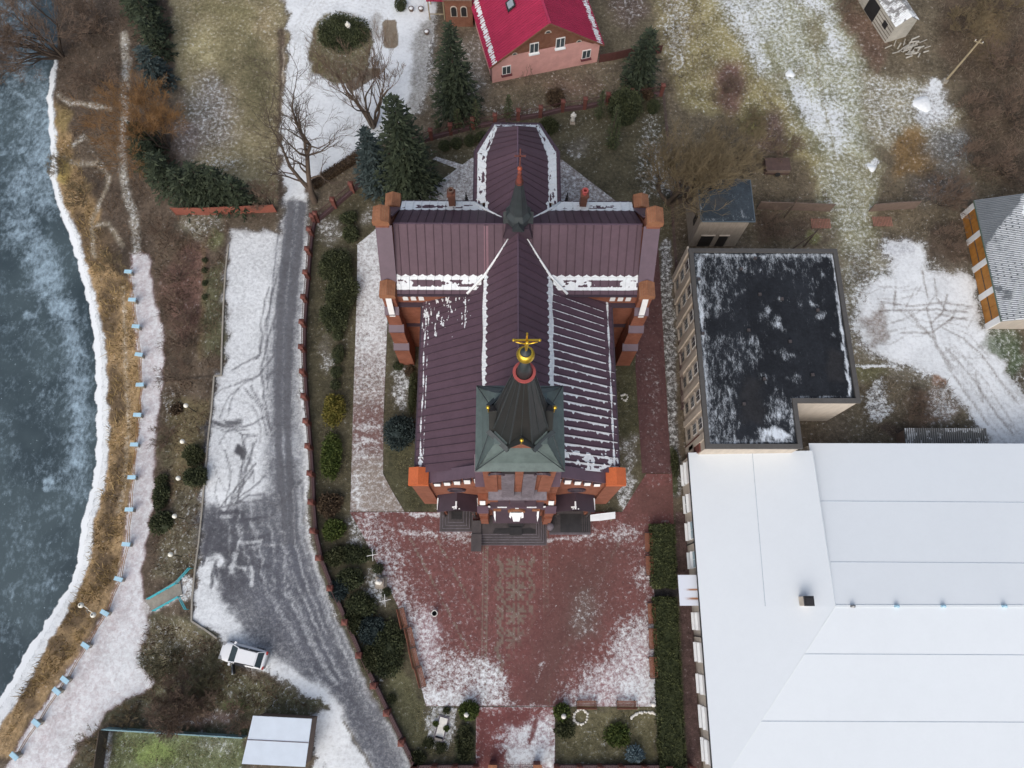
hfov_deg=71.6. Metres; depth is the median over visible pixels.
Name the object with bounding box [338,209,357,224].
yew
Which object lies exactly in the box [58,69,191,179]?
orange willow
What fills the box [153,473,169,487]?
slope bush
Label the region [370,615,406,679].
juniper
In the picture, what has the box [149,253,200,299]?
bare bush
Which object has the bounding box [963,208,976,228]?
door
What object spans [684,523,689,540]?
lower window
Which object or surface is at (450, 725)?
gravel bed
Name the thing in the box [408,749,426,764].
shrub
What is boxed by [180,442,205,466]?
slope bush
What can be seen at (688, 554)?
lower window
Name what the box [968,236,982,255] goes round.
door
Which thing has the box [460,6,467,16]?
window
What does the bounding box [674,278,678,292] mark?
window
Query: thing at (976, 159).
bare bush
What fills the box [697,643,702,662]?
upper window
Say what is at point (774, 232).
bare bush
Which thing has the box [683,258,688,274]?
window
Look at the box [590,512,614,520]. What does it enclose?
snowy board
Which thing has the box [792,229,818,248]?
brace post
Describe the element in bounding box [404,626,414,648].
park bench
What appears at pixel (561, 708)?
box ball
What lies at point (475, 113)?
thuja
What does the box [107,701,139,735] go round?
bare bush
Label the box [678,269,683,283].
window
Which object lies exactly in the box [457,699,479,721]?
box ball
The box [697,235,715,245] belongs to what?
door
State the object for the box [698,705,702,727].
lower window
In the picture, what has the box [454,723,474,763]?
juniper
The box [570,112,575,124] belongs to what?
statue
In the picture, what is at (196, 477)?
slope bush
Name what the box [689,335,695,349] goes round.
window
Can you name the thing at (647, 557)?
park bench
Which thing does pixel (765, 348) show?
flat roofed block
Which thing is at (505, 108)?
thuja
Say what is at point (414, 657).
park bench
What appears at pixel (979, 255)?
door
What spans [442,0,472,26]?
brick annex
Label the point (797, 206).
concrete wall
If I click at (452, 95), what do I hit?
spruce tree
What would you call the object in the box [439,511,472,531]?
granite steps
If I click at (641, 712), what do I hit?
stone ring
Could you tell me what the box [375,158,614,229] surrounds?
apse walk
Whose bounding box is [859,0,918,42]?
log shed
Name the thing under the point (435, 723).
flat shrub
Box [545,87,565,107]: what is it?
brown shrub
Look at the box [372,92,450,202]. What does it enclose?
spruce tree
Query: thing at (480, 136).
box ball
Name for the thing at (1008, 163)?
bare bush
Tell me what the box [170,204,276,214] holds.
board fence
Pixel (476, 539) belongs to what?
pedestal block
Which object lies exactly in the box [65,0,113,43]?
bare bush
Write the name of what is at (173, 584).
handrail
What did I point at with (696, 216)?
window
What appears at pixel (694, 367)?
window
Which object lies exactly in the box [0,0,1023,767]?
ground
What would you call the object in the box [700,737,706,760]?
lower window
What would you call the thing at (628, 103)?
yew
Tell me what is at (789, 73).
snow heap
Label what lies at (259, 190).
bare bush
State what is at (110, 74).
bare bush
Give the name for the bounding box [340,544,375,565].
juniper
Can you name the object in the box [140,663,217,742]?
round bush tree
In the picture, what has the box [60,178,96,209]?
bare bush
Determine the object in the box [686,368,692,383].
window
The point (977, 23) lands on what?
bare bush
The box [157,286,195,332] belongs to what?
bare bush
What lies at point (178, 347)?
bare bush
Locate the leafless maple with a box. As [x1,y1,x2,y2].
[302,13,405,128]
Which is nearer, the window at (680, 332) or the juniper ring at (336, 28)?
the window at (680, 332)
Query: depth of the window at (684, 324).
73.95 m
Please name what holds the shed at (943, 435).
on the ground at (844, 96)
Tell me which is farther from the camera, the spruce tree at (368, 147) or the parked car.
the spruce tree at (368, 147)
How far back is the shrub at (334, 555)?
69.17 m
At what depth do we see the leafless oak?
74.51 m
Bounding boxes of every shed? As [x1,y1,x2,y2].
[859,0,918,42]
[896,428,987,443]
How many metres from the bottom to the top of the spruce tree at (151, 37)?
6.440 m
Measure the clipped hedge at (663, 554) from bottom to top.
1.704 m
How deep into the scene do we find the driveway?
87.54 m
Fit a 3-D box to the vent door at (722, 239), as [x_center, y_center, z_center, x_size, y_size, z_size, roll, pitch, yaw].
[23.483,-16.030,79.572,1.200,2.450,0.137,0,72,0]
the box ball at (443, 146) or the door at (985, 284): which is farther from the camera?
the box ball at (443, 146)
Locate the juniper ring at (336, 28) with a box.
[315,10,372,54]
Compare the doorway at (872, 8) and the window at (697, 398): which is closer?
the window at (697, 398)
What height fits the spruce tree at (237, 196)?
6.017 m
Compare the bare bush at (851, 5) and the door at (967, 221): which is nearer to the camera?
the door at (967, 221)
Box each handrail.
[146,567,192,599]
[152,596,188,610]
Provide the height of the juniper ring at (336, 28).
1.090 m
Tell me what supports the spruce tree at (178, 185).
on the ground at (844, 96)
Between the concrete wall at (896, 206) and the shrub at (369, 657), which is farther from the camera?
the concrete wall at (896, 206)
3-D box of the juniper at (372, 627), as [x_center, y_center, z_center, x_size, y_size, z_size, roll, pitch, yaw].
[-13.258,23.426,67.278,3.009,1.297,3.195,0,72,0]
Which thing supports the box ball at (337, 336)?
on the ground at (844, 96)
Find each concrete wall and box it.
[756,201,835,211]
[868,201,921,211]
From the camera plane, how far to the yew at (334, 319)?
76.51 m
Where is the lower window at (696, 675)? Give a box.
[695,674,700,692]
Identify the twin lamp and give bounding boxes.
[78,602,95,617]
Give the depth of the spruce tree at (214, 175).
78.49 m
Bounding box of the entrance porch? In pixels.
[426,0,444,19]
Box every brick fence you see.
[298,213,416,766]
[312,153,389,222]
[410,763,478,767]
[412,83,665,142]
[554,763,696,767]
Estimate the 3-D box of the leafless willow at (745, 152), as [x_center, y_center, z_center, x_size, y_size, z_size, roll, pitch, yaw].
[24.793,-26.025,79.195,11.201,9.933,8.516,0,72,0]
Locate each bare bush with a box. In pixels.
[45,151,72,176]
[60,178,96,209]
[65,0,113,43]
[66,54,120,97]
[68,720,111,767]
[94,249,125,276]
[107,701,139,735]
[113,69,160,108]
[136,642,181,681]
[144,216,184,256]
[146,422,174,461]
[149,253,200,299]
[151,358,191,390]
[155,313,206,374]
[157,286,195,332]
[187,656,219,691]
[221,690,251,739]
[240,179,279,212]
[716,74,743,104]
[730,145,764,172]
[739,104,768,136]
[755,205,792,244]
[766,131,808,162]
[830,0,860,20]
[906,386,939,424]
[912,166,977,224]
[933,221,970,268]
[946,3,996,41]
[954,85,1005,141]
[954,135,1004,184]
[964,135,1023,183]
[972,31,1023,80]
[980,73,1023,135]
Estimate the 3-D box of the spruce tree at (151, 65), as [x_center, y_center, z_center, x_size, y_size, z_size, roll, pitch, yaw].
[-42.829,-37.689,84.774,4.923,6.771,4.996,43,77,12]
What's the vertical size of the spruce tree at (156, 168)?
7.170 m
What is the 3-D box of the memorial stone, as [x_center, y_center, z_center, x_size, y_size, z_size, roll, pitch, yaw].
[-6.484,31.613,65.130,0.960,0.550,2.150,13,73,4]
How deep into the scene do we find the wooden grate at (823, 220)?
81.64 m
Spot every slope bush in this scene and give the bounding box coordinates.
[147,510,173,535]
[151,482,169,511]
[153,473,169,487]
[168,401,182,415]
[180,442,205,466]
[182,465,208,489]
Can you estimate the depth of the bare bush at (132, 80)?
86.42 m
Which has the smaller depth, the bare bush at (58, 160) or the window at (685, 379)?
the window at (685, 379)
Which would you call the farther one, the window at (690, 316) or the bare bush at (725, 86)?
the bare bush at (725, 86)
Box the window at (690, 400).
[688,395,694,409]
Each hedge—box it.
[312,149,359,189]
[408,367,416,416]
[648,523,678,589]
[651,595,687,767]
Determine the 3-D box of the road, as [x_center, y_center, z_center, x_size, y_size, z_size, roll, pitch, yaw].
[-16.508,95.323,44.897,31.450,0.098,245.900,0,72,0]
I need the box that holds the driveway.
[279,0,436,201]
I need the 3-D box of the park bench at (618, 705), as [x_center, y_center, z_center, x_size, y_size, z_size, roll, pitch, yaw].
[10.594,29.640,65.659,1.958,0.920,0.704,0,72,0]
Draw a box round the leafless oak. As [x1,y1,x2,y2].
[221,30,378,204]
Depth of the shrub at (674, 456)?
72.59 m
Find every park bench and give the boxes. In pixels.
[396,607,408,628]
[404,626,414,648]
[408,646,419,668]
[413,665,426,688]
[576,700,596,708]
[616,700,637,708]
[644,532,652,552]
[644,555,652,575]
[647,603,655,623]
[647,628,656,649]
[648,656,657,678]
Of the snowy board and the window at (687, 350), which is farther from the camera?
the window at (687, 350)
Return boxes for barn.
[960,193,1023,329]
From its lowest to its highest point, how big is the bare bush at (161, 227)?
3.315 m
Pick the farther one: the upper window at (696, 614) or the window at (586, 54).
the window at (586, 54)
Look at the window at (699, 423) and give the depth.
68.50 m
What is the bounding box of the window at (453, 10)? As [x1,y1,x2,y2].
[450,6,457,16]
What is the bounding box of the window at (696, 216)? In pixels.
[693,212,697,225]
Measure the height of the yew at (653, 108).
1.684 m
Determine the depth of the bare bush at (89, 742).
65.30 m
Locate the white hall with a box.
[680,443,1023,767]
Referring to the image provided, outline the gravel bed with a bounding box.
[425,708,456,748]
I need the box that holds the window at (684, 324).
[682,318,688,332]
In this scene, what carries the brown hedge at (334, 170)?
on the ground at (844, 96)
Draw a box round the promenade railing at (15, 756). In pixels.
[9,270,145,760]
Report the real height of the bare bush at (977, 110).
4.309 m
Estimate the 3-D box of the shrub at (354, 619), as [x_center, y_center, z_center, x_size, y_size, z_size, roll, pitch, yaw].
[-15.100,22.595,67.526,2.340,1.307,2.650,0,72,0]
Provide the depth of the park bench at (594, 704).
65.60 m
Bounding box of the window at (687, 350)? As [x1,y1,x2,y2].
[684,343,690,357]
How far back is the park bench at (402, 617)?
67.72 m
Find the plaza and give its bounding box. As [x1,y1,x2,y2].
[350,474,673,706]
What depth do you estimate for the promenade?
69.28 m
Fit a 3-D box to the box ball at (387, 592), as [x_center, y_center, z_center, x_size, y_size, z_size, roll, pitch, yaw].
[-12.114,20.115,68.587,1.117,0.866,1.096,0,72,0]
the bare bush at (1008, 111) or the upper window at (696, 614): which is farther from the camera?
the bare bush at (1008, 111)
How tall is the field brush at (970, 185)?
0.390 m
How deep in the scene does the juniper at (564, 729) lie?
64.90 m
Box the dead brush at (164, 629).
[53,0,315,716]
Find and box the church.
[372,122,663,534]
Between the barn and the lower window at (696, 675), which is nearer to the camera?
the lower window at (696, 675)
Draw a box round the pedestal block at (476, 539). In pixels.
[471,521,481,551]
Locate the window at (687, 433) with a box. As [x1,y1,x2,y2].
[685,428,690,441]
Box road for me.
[193,196,411,767]
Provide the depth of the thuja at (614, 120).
81.21 m
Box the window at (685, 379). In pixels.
[681,376,686,389]
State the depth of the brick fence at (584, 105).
85.11 m
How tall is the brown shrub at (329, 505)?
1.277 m
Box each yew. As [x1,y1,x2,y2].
[316,247,354,281]
[318,302,350,332]
[322,275,361,311]
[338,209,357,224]
[342,224,359,244]
[605,84,644,128]
[646,98,660,114]
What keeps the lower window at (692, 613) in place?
in the white hall
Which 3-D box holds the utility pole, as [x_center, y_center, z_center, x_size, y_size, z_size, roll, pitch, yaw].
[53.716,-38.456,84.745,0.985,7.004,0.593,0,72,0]
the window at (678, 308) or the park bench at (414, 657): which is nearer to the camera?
the park bench at (414, 657)
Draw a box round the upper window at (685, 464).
[683,461,688,483]
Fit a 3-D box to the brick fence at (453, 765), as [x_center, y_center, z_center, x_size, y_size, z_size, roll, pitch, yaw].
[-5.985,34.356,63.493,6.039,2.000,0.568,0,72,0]
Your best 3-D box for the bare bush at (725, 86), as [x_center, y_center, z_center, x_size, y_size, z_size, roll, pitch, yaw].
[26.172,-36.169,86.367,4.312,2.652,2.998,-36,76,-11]
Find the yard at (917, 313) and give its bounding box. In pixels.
[854,239,1023,443]
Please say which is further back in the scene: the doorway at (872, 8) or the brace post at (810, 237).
the doorway at (872, 8)
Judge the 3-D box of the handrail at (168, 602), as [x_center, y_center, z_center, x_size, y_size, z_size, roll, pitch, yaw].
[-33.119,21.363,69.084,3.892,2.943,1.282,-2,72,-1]
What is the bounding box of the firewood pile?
[885,36,930,57]
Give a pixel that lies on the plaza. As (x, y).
(556, 619)
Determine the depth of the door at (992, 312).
77.20 m
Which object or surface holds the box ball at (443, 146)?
on the ground at (844, 96)
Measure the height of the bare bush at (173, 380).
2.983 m
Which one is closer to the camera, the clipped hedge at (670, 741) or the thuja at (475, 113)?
the clipped hedge at (670, 741)
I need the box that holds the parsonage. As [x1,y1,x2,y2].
[471,0,604,82]
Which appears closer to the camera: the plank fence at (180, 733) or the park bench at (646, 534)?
the plank fence at (180, 733)
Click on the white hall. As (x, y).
(920, 534)
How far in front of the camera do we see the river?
78.45 m
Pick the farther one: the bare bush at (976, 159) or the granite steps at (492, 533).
the bare bush at (976, 159)
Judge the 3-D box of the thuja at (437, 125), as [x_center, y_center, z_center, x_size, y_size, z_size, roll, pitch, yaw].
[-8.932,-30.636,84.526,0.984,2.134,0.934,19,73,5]
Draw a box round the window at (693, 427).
[690,423,696,436]
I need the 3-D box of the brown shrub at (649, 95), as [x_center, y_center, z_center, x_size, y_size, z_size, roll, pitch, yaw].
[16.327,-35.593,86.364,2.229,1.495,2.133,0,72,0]
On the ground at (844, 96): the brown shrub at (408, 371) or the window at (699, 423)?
the brown shrub at (408, 371)
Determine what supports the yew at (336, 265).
on the ground at (844, 96)
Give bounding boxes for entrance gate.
[488,761,541,767]
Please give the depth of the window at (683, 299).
74.92 m
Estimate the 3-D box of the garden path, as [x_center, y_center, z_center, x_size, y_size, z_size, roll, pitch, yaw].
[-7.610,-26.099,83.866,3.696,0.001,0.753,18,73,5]
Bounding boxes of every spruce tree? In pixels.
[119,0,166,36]
[119,1,156,22]
[126,121,169,154]
[127,0,176,51]
[128,137,173,191]
[131,44,180,97]
[135,15,179,63]
[141,149,181,206]
[165,165,208,223]
[181,159,226,216]
[199,165,251,218]
[221,174,263,222]
[352,124,394,204]
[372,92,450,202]
[429,20,484,131]
[619,25,661,99]
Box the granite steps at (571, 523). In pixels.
[549,511,590,534]
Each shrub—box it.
[202,280,207,285]
[316,491,344,519]
[321,391,346,428]
[323,545,346,567]
[344,609,364,635]
[359,643,381,675]
[404,365,412,376]
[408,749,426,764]
[421,736,435,749]
[432,721,438,726]
[434,741,448,753]
[442,706,450,713]
[443,725,449,731]
[539,116,559,135]
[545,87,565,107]
[640,85,653,100]
[670,449,678,480]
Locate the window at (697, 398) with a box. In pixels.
[694,388,700,403]
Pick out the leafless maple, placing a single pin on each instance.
(355, 97)
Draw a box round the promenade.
[6,253,165,767]
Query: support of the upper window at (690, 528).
in the white hall
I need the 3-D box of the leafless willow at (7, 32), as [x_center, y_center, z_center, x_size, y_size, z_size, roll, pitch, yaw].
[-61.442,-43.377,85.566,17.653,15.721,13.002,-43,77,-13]
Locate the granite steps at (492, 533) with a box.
[481,516,546,544]
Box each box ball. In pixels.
[330,365,342,378]
[330,380,340,389]
[331,330,344,340]
[331,344,345,364]
[372,563,383,573]
[381,587,392,597]
[386,693,396,704]
[392,361,403,371]
[394,0,406,11]
[438,140,450,151]
[450,137,462,149]
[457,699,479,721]
[463,134,475,146]
[475,131,485,142]
[552,702,570,722]
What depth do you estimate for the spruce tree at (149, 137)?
82.02 m
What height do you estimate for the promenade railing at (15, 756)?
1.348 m
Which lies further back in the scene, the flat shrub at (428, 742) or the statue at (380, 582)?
the statue at (380, 582)
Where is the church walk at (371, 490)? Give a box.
[350,230,403,510]
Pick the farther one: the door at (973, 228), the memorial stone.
the door at (973, 228)
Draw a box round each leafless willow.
[0,0,93,86]
[636,113,766,224]
[683,110,789,183]
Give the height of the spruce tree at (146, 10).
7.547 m
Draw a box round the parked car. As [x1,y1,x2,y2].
[218,641,269,674]
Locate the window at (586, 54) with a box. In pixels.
[580,49,590,61]
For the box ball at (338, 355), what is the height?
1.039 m
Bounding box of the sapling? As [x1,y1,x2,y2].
[522,64,532,84]
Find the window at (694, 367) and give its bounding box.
[691,362,697,376]
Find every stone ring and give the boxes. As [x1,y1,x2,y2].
[572,709,588,725]
[620,393,627,401]
[630,711,657,719]
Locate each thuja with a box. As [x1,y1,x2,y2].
[433,119,440,132]
[453,108,462,132]
[471,98,481,129]
[503,94,514,122]
[594,89,606,121]
[604,105,621,148]
[610,119,621,150]
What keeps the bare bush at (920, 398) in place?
on the ground at (844, 96)
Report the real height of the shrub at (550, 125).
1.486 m
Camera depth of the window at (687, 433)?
72.63 m
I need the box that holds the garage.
[242,713,316,766]
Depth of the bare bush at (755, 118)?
84.79 m
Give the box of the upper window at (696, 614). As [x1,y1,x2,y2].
[694,612,699,629]
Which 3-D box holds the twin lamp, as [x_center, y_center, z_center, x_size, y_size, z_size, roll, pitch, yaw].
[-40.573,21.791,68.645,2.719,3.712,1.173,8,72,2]
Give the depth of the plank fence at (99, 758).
65.28 m
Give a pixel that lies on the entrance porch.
(428, 1)
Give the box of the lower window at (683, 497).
[682,496,688,513]
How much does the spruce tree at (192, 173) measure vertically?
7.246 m
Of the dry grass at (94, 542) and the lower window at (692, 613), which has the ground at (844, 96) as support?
the dry grass at (94, 542)
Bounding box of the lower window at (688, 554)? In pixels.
[686,552,692,568]
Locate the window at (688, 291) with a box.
[685,283,691,298]
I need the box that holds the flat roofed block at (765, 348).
[672,246,860,457]
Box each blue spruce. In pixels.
[381,413,415,451]
[624,742,645,762]
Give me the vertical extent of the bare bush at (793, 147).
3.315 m
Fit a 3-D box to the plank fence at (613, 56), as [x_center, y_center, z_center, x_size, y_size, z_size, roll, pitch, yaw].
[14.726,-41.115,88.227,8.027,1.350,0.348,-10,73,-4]
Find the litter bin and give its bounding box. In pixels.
[431,610,437,616]
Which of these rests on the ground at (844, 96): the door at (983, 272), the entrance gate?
the entrance gate
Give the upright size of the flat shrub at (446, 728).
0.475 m
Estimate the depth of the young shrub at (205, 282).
78.95 m
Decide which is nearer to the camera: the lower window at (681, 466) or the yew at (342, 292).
the lower window at (681, 466)
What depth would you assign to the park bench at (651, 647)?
67.37 m
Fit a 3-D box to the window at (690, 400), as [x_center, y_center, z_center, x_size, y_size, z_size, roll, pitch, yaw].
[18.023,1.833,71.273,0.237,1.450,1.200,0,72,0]
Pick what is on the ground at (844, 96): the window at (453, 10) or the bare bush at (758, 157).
the bare bush at (758, 157)
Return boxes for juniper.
[319,428,342,481]
[322,518,346,541]
[328,577,349,602]
[335,567,365,590]
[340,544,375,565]
[343,590,378,617]
[356,614,385,646]
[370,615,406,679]
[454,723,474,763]
[553,719,575,739]
[601,721,631,748]
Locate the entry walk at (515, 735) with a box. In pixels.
[476,707,554,767]
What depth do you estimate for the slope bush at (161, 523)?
71.35 m
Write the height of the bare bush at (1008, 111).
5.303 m
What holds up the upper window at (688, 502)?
in the white hall
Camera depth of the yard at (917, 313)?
77.71 m
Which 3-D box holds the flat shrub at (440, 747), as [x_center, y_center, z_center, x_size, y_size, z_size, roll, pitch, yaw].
[-6.458,33.152,64.683,1.395,0.447,1.119,0,72,0]
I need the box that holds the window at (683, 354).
[679,351,684,364]
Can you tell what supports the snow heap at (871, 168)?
on the ground at (844, 96)
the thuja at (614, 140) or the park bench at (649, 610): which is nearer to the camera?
the park bench at (649, 610)
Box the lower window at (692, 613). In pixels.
[691,612,694,629]
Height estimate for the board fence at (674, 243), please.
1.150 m
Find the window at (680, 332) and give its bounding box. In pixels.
[677,326,682,339]
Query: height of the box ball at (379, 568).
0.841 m
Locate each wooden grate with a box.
[810,219,830,228]
[872,217,892,225]
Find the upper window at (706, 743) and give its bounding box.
[704,740,710,765]
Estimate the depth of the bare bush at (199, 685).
65.71 m
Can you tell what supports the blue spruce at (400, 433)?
on the ground at (844, 96)
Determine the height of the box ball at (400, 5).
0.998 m
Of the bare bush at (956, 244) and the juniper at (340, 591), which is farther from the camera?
the bare bush at (956, 244)
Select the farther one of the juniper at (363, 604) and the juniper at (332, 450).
the juniper at (332, 450)
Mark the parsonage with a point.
(517, 37)
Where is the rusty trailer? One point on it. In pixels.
(777, 167)
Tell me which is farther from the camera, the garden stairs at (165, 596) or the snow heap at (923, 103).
the snow heap at (923, 103)
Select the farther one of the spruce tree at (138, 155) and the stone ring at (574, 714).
the spruce tree at (138, 155)
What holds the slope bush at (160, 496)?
on the ground at (844, 96)
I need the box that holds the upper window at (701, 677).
[699,675,704,694]
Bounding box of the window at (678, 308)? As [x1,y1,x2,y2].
[676,302,680,315]
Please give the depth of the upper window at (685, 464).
70.74 m
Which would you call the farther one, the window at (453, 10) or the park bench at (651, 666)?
the window at (453, 10)
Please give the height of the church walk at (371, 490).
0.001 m
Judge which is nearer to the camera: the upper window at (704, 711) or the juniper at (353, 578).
the upper window at (704, 711)
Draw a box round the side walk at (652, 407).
[635,249,671,472]
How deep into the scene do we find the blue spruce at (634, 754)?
64.14 m
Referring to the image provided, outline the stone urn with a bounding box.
[546,523,553,530]
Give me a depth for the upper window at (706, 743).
63.05 m
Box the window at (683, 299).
[680,294,685,307]
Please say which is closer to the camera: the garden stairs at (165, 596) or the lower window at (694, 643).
the lower window at (694, 643)
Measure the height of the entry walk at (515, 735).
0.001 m
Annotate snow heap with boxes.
[785,70,794,76]
[868,165,875,171]
[913,96,930,111]
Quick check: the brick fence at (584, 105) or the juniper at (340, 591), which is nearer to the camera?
the juniper at (340, 591)
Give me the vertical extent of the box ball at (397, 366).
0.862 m
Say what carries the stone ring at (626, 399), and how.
on the ground at (844, 96)
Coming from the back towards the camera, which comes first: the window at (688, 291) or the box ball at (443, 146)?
the box ball at (443, 146)
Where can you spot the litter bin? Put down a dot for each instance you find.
(434, 613)
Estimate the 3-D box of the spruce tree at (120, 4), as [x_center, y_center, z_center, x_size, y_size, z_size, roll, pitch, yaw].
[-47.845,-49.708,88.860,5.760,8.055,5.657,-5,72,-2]
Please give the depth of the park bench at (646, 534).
70.15 m
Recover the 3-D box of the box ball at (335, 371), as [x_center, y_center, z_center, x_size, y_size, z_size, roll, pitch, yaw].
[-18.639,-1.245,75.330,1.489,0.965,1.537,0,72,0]
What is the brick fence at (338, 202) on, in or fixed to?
on the ground at (844, 96)
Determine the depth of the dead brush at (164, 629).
76.06 m
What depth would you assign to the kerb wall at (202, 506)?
73.24 m
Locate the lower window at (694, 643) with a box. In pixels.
[693,642,698,661]
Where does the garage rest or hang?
on the ground at (844, 96)
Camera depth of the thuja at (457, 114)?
83.14 m
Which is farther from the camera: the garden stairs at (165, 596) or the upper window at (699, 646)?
the garden stairs at (165, 596)
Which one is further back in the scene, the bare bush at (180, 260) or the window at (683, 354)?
the bare bush at (180, 260)
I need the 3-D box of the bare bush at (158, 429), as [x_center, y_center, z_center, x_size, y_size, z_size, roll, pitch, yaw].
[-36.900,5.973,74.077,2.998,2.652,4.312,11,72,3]
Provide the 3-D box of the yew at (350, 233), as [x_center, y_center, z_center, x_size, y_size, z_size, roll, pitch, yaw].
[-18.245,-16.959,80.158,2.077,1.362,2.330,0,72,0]
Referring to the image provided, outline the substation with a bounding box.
[686,179,755,245]
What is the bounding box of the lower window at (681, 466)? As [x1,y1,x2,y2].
[680,465,686,485]
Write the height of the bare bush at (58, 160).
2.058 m
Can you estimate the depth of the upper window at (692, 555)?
68.14 m
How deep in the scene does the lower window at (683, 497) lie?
71.07 m
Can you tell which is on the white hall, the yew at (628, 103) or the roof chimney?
the roof chimney
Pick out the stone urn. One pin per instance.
(549, 526)
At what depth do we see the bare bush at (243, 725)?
64.47 m
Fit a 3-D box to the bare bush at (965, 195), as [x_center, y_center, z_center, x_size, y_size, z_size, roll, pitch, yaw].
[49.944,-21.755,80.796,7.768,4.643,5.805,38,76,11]
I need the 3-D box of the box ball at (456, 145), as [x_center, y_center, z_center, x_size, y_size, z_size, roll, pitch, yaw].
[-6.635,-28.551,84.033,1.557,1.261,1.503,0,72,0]
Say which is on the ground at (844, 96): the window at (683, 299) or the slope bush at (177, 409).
the slope bush at (177, 409)
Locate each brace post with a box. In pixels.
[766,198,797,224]
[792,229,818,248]
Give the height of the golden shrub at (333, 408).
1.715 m
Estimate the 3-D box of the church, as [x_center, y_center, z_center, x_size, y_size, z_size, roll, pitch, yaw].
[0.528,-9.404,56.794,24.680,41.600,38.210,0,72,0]
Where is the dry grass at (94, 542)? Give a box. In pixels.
[1,107,137,738]
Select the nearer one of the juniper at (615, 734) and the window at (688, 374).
the juniper at (615, 734)
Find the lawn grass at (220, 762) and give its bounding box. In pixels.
[110,0,658,767]
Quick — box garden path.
[433,157,462,168]
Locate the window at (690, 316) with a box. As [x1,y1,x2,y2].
[687,308,693,324]
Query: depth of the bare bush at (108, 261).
80.91 m
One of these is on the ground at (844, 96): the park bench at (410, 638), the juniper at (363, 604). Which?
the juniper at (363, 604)
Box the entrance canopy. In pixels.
[678,575,698,605]
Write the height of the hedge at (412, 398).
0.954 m
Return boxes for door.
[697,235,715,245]
[714,235,729,245]
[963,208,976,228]
[965,220,978,238]
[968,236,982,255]
[971,247,985,266]
[974,264,989,283]
[977,275,991,294]
[981,293,995,311]
[983,305,998,323]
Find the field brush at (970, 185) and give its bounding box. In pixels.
[661,0,1023,435]
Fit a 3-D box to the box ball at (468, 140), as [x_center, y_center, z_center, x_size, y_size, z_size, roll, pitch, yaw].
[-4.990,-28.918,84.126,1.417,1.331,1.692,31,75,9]
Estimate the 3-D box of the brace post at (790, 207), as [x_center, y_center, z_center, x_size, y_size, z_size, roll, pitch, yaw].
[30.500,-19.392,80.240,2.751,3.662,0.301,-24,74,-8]
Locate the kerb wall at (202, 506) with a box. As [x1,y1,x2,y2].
[190,244,228,638]
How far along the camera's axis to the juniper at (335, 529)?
69.98 m
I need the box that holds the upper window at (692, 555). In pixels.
[690,551,695,567]
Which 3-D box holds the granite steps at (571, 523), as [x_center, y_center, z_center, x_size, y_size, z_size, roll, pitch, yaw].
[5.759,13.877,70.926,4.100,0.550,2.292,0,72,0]
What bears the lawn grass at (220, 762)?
on the ground at (844, 96)
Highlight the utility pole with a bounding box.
[942,39,982,83]
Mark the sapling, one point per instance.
(528, 75)
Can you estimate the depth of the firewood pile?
89.19 m
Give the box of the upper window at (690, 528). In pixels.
[687,521,692,539]
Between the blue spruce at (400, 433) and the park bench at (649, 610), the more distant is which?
the blue spruce at (400, 433)
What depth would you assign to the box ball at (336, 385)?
74.86 m
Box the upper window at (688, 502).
[685,493,690,511]
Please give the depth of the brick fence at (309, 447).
71.48 m
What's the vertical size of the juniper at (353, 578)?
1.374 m
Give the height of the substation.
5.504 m
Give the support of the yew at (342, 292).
on the ground at (844, 96)
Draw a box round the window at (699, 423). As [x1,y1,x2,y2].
[696,417,702,431]
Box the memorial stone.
[433,715,449,741]
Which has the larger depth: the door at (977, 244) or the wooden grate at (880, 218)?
the wooden grate at (880, 218)
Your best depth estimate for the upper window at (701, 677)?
64.77 m
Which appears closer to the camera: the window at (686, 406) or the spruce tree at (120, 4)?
the window at (686, 406)
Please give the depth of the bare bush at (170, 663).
66.95 m
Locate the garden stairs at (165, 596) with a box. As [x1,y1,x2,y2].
[145,580,182,609]
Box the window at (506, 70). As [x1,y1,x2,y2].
[501,65,511,77]
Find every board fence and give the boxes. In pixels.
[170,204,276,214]
[663,90,683,409]
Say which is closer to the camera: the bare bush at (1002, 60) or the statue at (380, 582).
the statue at (380, 582)
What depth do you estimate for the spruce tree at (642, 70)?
83.47 m
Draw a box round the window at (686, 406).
[683,402,688,415]
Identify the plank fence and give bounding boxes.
[93,730,108,767]
[101,727,246,738]
[599,45,662,62]
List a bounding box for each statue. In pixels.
[375,577,386,588]
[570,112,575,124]
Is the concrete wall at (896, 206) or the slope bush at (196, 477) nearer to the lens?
the slope bush at (196, 477)
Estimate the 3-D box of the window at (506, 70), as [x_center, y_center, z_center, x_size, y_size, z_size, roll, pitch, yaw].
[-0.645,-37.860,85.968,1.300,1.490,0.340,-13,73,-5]
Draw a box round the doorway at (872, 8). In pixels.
[864,0,880,21]
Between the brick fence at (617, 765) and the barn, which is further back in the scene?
the barn
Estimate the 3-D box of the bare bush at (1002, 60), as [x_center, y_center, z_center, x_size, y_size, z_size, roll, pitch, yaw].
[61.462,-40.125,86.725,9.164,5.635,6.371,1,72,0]
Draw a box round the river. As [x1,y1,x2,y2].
[0,0,103,707]
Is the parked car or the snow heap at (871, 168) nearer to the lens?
the parked car
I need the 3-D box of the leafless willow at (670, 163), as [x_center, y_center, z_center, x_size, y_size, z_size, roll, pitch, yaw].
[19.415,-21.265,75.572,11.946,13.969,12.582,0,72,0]
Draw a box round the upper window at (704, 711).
[701,706,707,730]
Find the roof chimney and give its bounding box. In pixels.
[798,596,814,605]
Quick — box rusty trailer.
[763,158,790,176]
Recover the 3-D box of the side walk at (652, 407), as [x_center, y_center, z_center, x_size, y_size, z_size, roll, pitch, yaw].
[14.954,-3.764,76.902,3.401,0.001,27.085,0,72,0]

